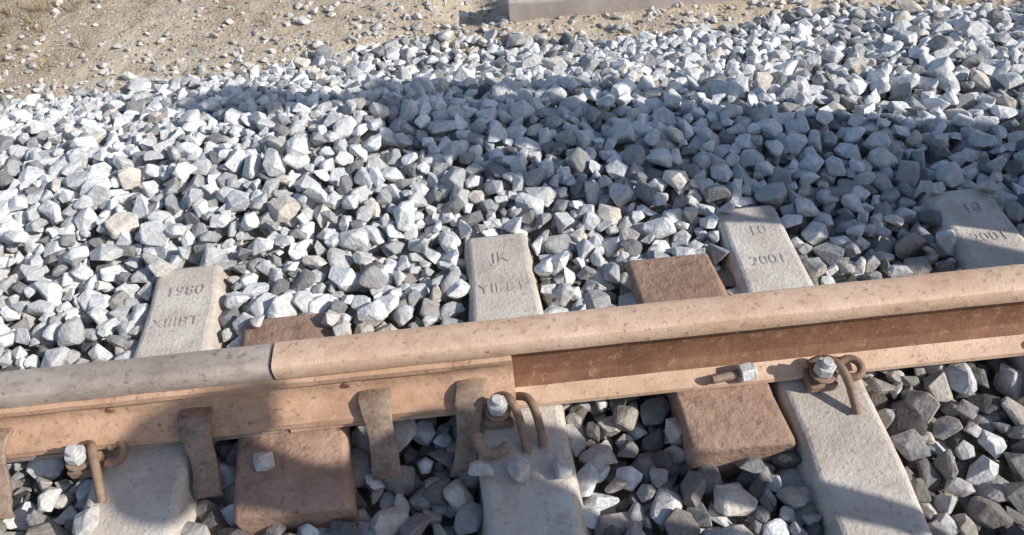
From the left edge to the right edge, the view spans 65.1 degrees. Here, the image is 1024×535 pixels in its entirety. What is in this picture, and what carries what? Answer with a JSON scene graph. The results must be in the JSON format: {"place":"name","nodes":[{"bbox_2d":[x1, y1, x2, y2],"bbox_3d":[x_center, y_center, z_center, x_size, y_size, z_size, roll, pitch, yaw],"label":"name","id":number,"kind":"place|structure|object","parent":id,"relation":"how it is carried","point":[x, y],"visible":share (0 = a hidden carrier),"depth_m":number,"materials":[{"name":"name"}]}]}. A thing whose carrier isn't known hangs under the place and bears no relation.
{"place":"outdoors","nodes":[
{"label":"outdoors","id":0,"kind":"place"},
{"bbox_2d":[0,428,14,518],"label":"rail anchor","id":1,"kind":"object","parent":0,"point":[6,511],"visible":1,"depth_m":1.62,"materials":[{"name":"brown metal"}]},
{"bbox_2d":[0,0,729,73],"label":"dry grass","id":2,"kind":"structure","parent":0,"point":[35,7],"depth_m":3.33,"materials":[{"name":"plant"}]},
{"bbox_2d":[0,0,1021,534],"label":"ground","id":3,"kind":"structure","parent":0,"point":[128,10],"depth_m":3.13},
{"bbox_2d":[84,265,238,534],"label":"concrete sleeper","id":4,"kind":"object","parent":3,"relation":"on","point":[149,491],"visible":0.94,"depth_m":1.65,"materials":[{"name":"grey concrete"}]},
{"bbox_2d":[64,440,127,502],"bbox_3d":[-0.833,0.397,1.591,0.121,0.089,0.125,-6,46,0],"label":"rail clip","id":5,"kind":"object","parent":4,"relation":"attached to","point":[85,459],"visible":1,"depth_m":1.59,"materials":[{"name":"brown metal"}]},
{"bbox_2d":[233,311,359,534],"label":"rail support block","id":6,"kind":"structure","parent":3,"relation":"on","point":[308,478],"depth_m":1.59,"materials":[{"name":"brown concrete"}]},
{"bbox_2d":[0,0,1023,105],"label":"dirt pebbles","id":7,"kind":"object","parent":3,"relation":"on","point":[231,35],"visible":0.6,"depth_m":3.16,"materials":[{"name":"stone"}]},
{"bbox_2d":[463,233,592,534],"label":"concrete sleeper","id":8,"kind":"object","parent":3,"relation":"on","point":[501,275],"visible":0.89,"depth_m":1.61,"materials":[{"name":"grey concrete"}]},
{"bbox_2d":[471,433,511,459],"bbox_3d":[-0.041,0.350,1.583,0.078,0.036,0.055,-6,46,0],"label":"rail clip","id":9,"kind":"object","parent":8,"relation":"attached to","point":[485,451],"visible":1,"depth_m":1.57,"materials":[{"name":"brown metal"}]},
{"bbox_2d":[484,391,547,452],"bbox_3d":[0.004,0.299,1.601,0.122,0.090,0.127,-6,46,0],"label":"rail clip","id":10,"kind":"object","parent":8,"relation":"attached to","point":[502,409],"visible":1,"depth_m":1.59,"materials":[{"name":"brown metal"}]},
{"bbox_2d":[624,253,794,480],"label":"rail support block","id":11,"kind":"structure","parent":3,"relation":"on","point":[723,429],"depth_m":1.63,"materials":[{"name":"brown concrete"}]},
{"bbox_2d":[708,205,931,534],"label":"concrete sleeper","id":12,"kind":"object","parent":3,"relation":"on","point":[853,473],"visible":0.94,"depth_m":1.57,"materials":[{"name":"grey concrete"}]},
{"bbox_2d":[803,354,865,414],"bbox_3d":[0.660,0.225,1.605,0.121,0.089,0.125,-6,46,0],"label":"rail clip","id":13,"kind":"object","parent":12,"relation":"on","point":[820,373],"visible":1,"depth_m":1.61,"materials":[{"name":"metal"}]},
{"bbox_2d":[914,188,1023,396],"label":"concrete sleeper","id":14,"kind":"object","parent":3,"relation":"on","point":[982,226],"visible":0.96,"depth_m":1.92,"materials":[{"name":"grey concrete"}]},
{"bbox_2d":[0,0,1023,534],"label":"ballast gravel","id":15,"kind":"structure","parent":0,"point":[140,142],"depth_m":2.11,"materials":[{"name":"grey gravel"}]},
{"bbox_2d":[507,0,743,21],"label":"concrete beam","id":16,"kind":"structure","parent":0,"point":[522,10],"depth_m":3.13,"materials":[{"name":"grey concrete"}]},
{"bbox_3d":[3.008,0.543,1.265,0.293,0.212,2.500,-6,46,0],"label":"concrete sleeper","id":17,"kind":"object","parent":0,"visible":0},
{"bbox_2d":[271,264,1023,431],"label":"steel rail","id":18,"kind":"object","parent":17,"relation":"on","point":[616,352],"visible":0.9,"depth_m":1.61,"materials":[{"name":"brown metal"}]},
{"bbox_2d":[358,388,402,480],"bbox_3d":[-0.268,0.337,1.629,0.076,0.119,0.146,-6,46,0],"label":"rail anchor","id":19,"kind":"object","parent":18,"relation":"attached to","point":[375,406],"visible":1,"depth_m":1.62,"materials":[{"name":"brown metal"}]},
{"bbox_2d":[452,378,487,471],"bbox_3d":[-0.085,0.318,1.629,0.092,0.119,0.146,-6,46,0],"label":"rail anchor","id":20,"kind":"object","parent":18,"relation":"attached to","point":[469,399],"visible":0.86,"depth_m":1.61,"materials":[{"name":"brown metal"}]},
{"bbox_2d":[710,362,757,383],"bbox_3d":[0.452,0.220,1.639,0.091,0.036,0.041,-12,46,-6],"label":"loose bolt","id":21,"kind":"object","parent":18,"relation":"on","point":[744,372],"visible":1,"depth_m":1.63,"materials":[{"name":"metal"}]},
{"bbox_3d":[-4.302,1.312,1.265,0.269,0.211,2.501,-6,46,0],"label":"concrete sleeper","id":22,"kind":"object","parent":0,"visible":0},
{"bbox_2d":[0,343,289,462],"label":"steel rail","id":23,"kind":"object","parent":22,"relation":"on","point":[140,375],"visible":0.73,"depth_m":1.59,"materials":[{"name":"metal"}]},
{"bbox_2d":[177,407,224,498],"bbox_3d":[-0.631,0.376,1.629,0.083,0.119,0.146,-6,46,0],"label":"rail anchor","id":24,"kind":"object","parent":23,"relation":"attached to","point":[194,428],"visible":1,"depth_m":1.62,"materials":[{"name":"brown metal"}]},
{"bbox_2d":[0,355,515,458],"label":"rail joint bar","id":25,"kind":"object","parent":23,"relation":"attached to","point":[257,407],"visible":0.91,"depth_m":1.63,"materials":[{"name":"brown metal"}]}
]}

